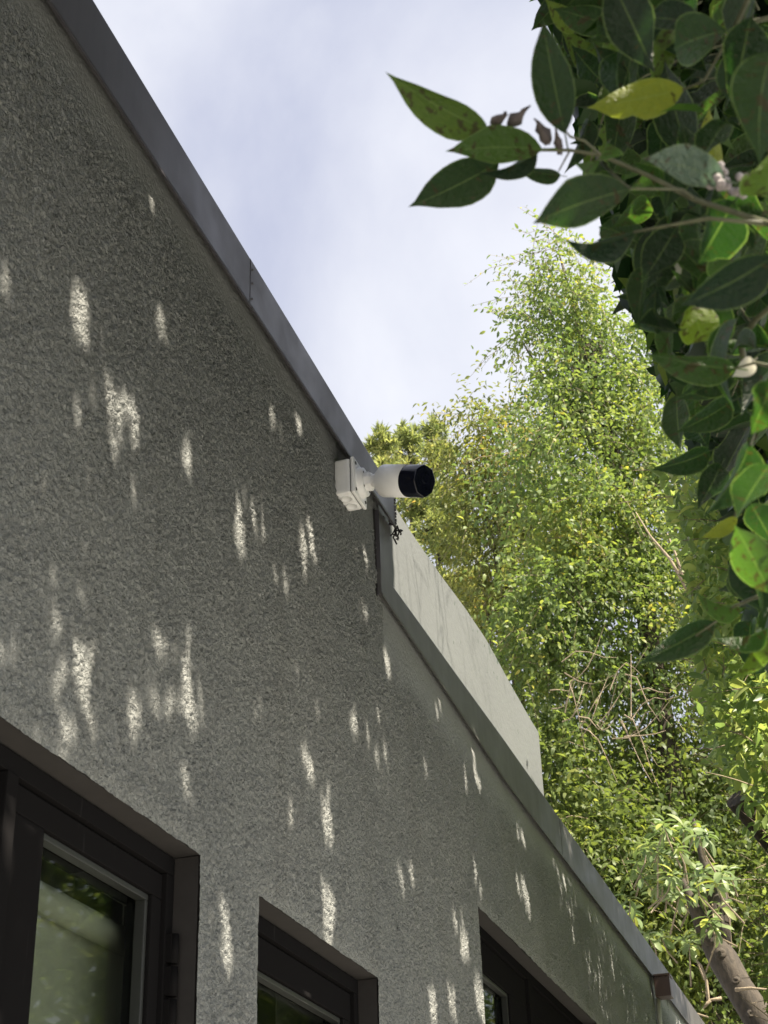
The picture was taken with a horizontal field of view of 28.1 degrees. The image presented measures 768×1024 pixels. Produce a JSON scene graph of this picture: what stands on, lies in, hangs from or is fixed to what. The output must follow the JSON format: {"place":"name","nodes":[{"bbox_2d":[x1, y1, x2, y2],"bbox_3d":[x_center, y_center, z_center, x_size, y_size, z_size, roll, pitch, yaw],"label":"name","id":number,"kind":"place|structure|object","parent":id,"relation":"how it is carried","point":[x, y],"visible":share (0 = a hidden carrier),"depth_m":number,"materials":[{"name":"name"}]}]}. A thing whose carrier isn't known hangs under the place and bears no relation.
{"place":"outdoors","nodes":[
{"label":"outdoors","id":0,"kind":"place"},
{"bbox_2d":[0,0,704,1023],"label":"stucco building","id":1,"kind":"structure","parent":0,"point":[260,762],"depth_m":3.40,"materials":[{"name":"paint"}]},
{"bbox_2d":[29,880,124,1023],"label":"roller blind","id":2,"kind":"object","parent":1,"relation":"attached to","point":[77,976],"visible":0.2,"depth_m":2.88,"materials":[{"name":"fabric"}]},
{"bbox_2d":[0,743,178,1023],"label":"window","id":3,"kind":"structure","parent":1,"relation":"in","point":[38,812],"depth_m":2.74,"materials":[{"name":"brown metal"}]},
{"bbox_2d":[257,915,358,1023],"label":"window","id":4,"kind":"structure","parent":1,"relation":"in","point":[287,967],"depth_m":3.69,"materials":[{"name":"brown metal"}]},
{"bbox_2d":[335,456,434,510],"bbox_3d":[0.003,-0.086,4.445,0.310,0.177,0.121,-17,-33,25],"label":"security camera","id":5,"kind":"object","parent":1,"relation":"attached to","point":[355,484],"visible":1,"depth_m":4.41,"materials":[{"name":"white plastic"}]},
{"bbox_2d":[378,504,543,795],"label":"parapet wall","id":6,"kind":"structure","parent":1,"relation":"on","point":[430,599],"depth_m":5.96,"materials":[{"name":"grey paint"}]},
{"bbox_2d":[479,925,582,1023],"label":"window","id":7,"kind":"structure","parent":1,"relation":"in","point":[520,998],"depth_m":5.77,"materials":[{"name":"brown metal"}]},
{"bbox_2d":[653,973,673,1023],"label":"drain box","id":8,"kind":"object","parent":1,"relation":"attached to","point":[663,985],"visible":1,"depth_m":8.68,"materials":[{"name":"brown metal"}]},
{"bbox_2d":[93,0,746,849],"label":"sky","id":9,"kind":"structure","parent":0,"point":[290,115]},
{"label":"ground","id":10,"kind":"structure","parent":0,"visible":0},
{"bbox_2d":[362,420,426,554],"bbox_3d":[0.314,6.734,28.656,1.549,20.156,1.134,-11,-31,15],"label":"pine tree","id":11,"kind":"object","parent":10,"relation":"on","point":[382,445],"visible":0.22,"depth_m":33.19,"materials":[{"name":"green plant"}]},
{"bbox_2d":[387,419,452,560],"bbox_3d":[0.967,7.006,30.087,1.893,21.072,1.256,-11,-31,15],"label":"pine tree","id":12,"kind":"object","parent":10,"relation":"on","point":[406,435],"visible":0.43,"depth_m":34.04,"materials":[{"name":"green plant"}]},
{"bbox_2d":[416,412,497,634],"bbox_3d":[2.095,7.102,31.412,2.342,22.159,1.480,-11,-31,15],"label":"pine tree","id":13,"kind":"object","parent":10,"relation":"on","point":[437,443],"visible":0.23,"depth_m":35.79,"materials":[{"name":"green plant"}]},
{"bbox_2d":[396,360,599,754],"bbox_3d":[1.582,3.896,16.163,2.868,12.717,2.474,-11,-31,15],"label":"rounded ficus","id":14,"kind":"object","parent":10,"relation":"on","point":[462,548],"visible":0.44,"depth_m":18.17,"materials":[{"name":"green plant"}]},
{"bbox_2d":[386,0,767,681],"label":"overhanging ficus","id":15,"kind":"object","parent":10,"relation":"on","point":[664,102],"visible":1,"depth_m":1.34,"materials":[{"name":"green plant"}]},
{"bbox_2d":[443,207,759,1023],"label":"tall ficus","id":16,"kind":"object","parent":10,"relation":"on","point":[601,543],"visible":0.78,"depth_m":14.94,"materials":[{"name":"green plant"}]},
{"bbox_2d":[516,677,767,1023],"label":"understory shrub","id":17,"kind":"object","parent":10,"relation":"on","point":[604,831],"visible":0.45,"depth_m":13.51,"materials":[{"name":"green plant"}]},
{"bbox_2d":[614,812,767,1023],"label":"sprouting tree","id":18,"kind":"object","parent":10,"relation":"on","point":[714,929],"visible":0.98,"depth_m":11.41,"materials":[{"name":"green plant"}]},
{"bbox_2d":[617,460,767,1022],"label":"lime green hedge","id":19,"kind":"object","parent":10,"relation":"on","point":[735,716],"visible":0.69,"depth_m":6.22,"materials":[{"name":"green plant"}]}
]}

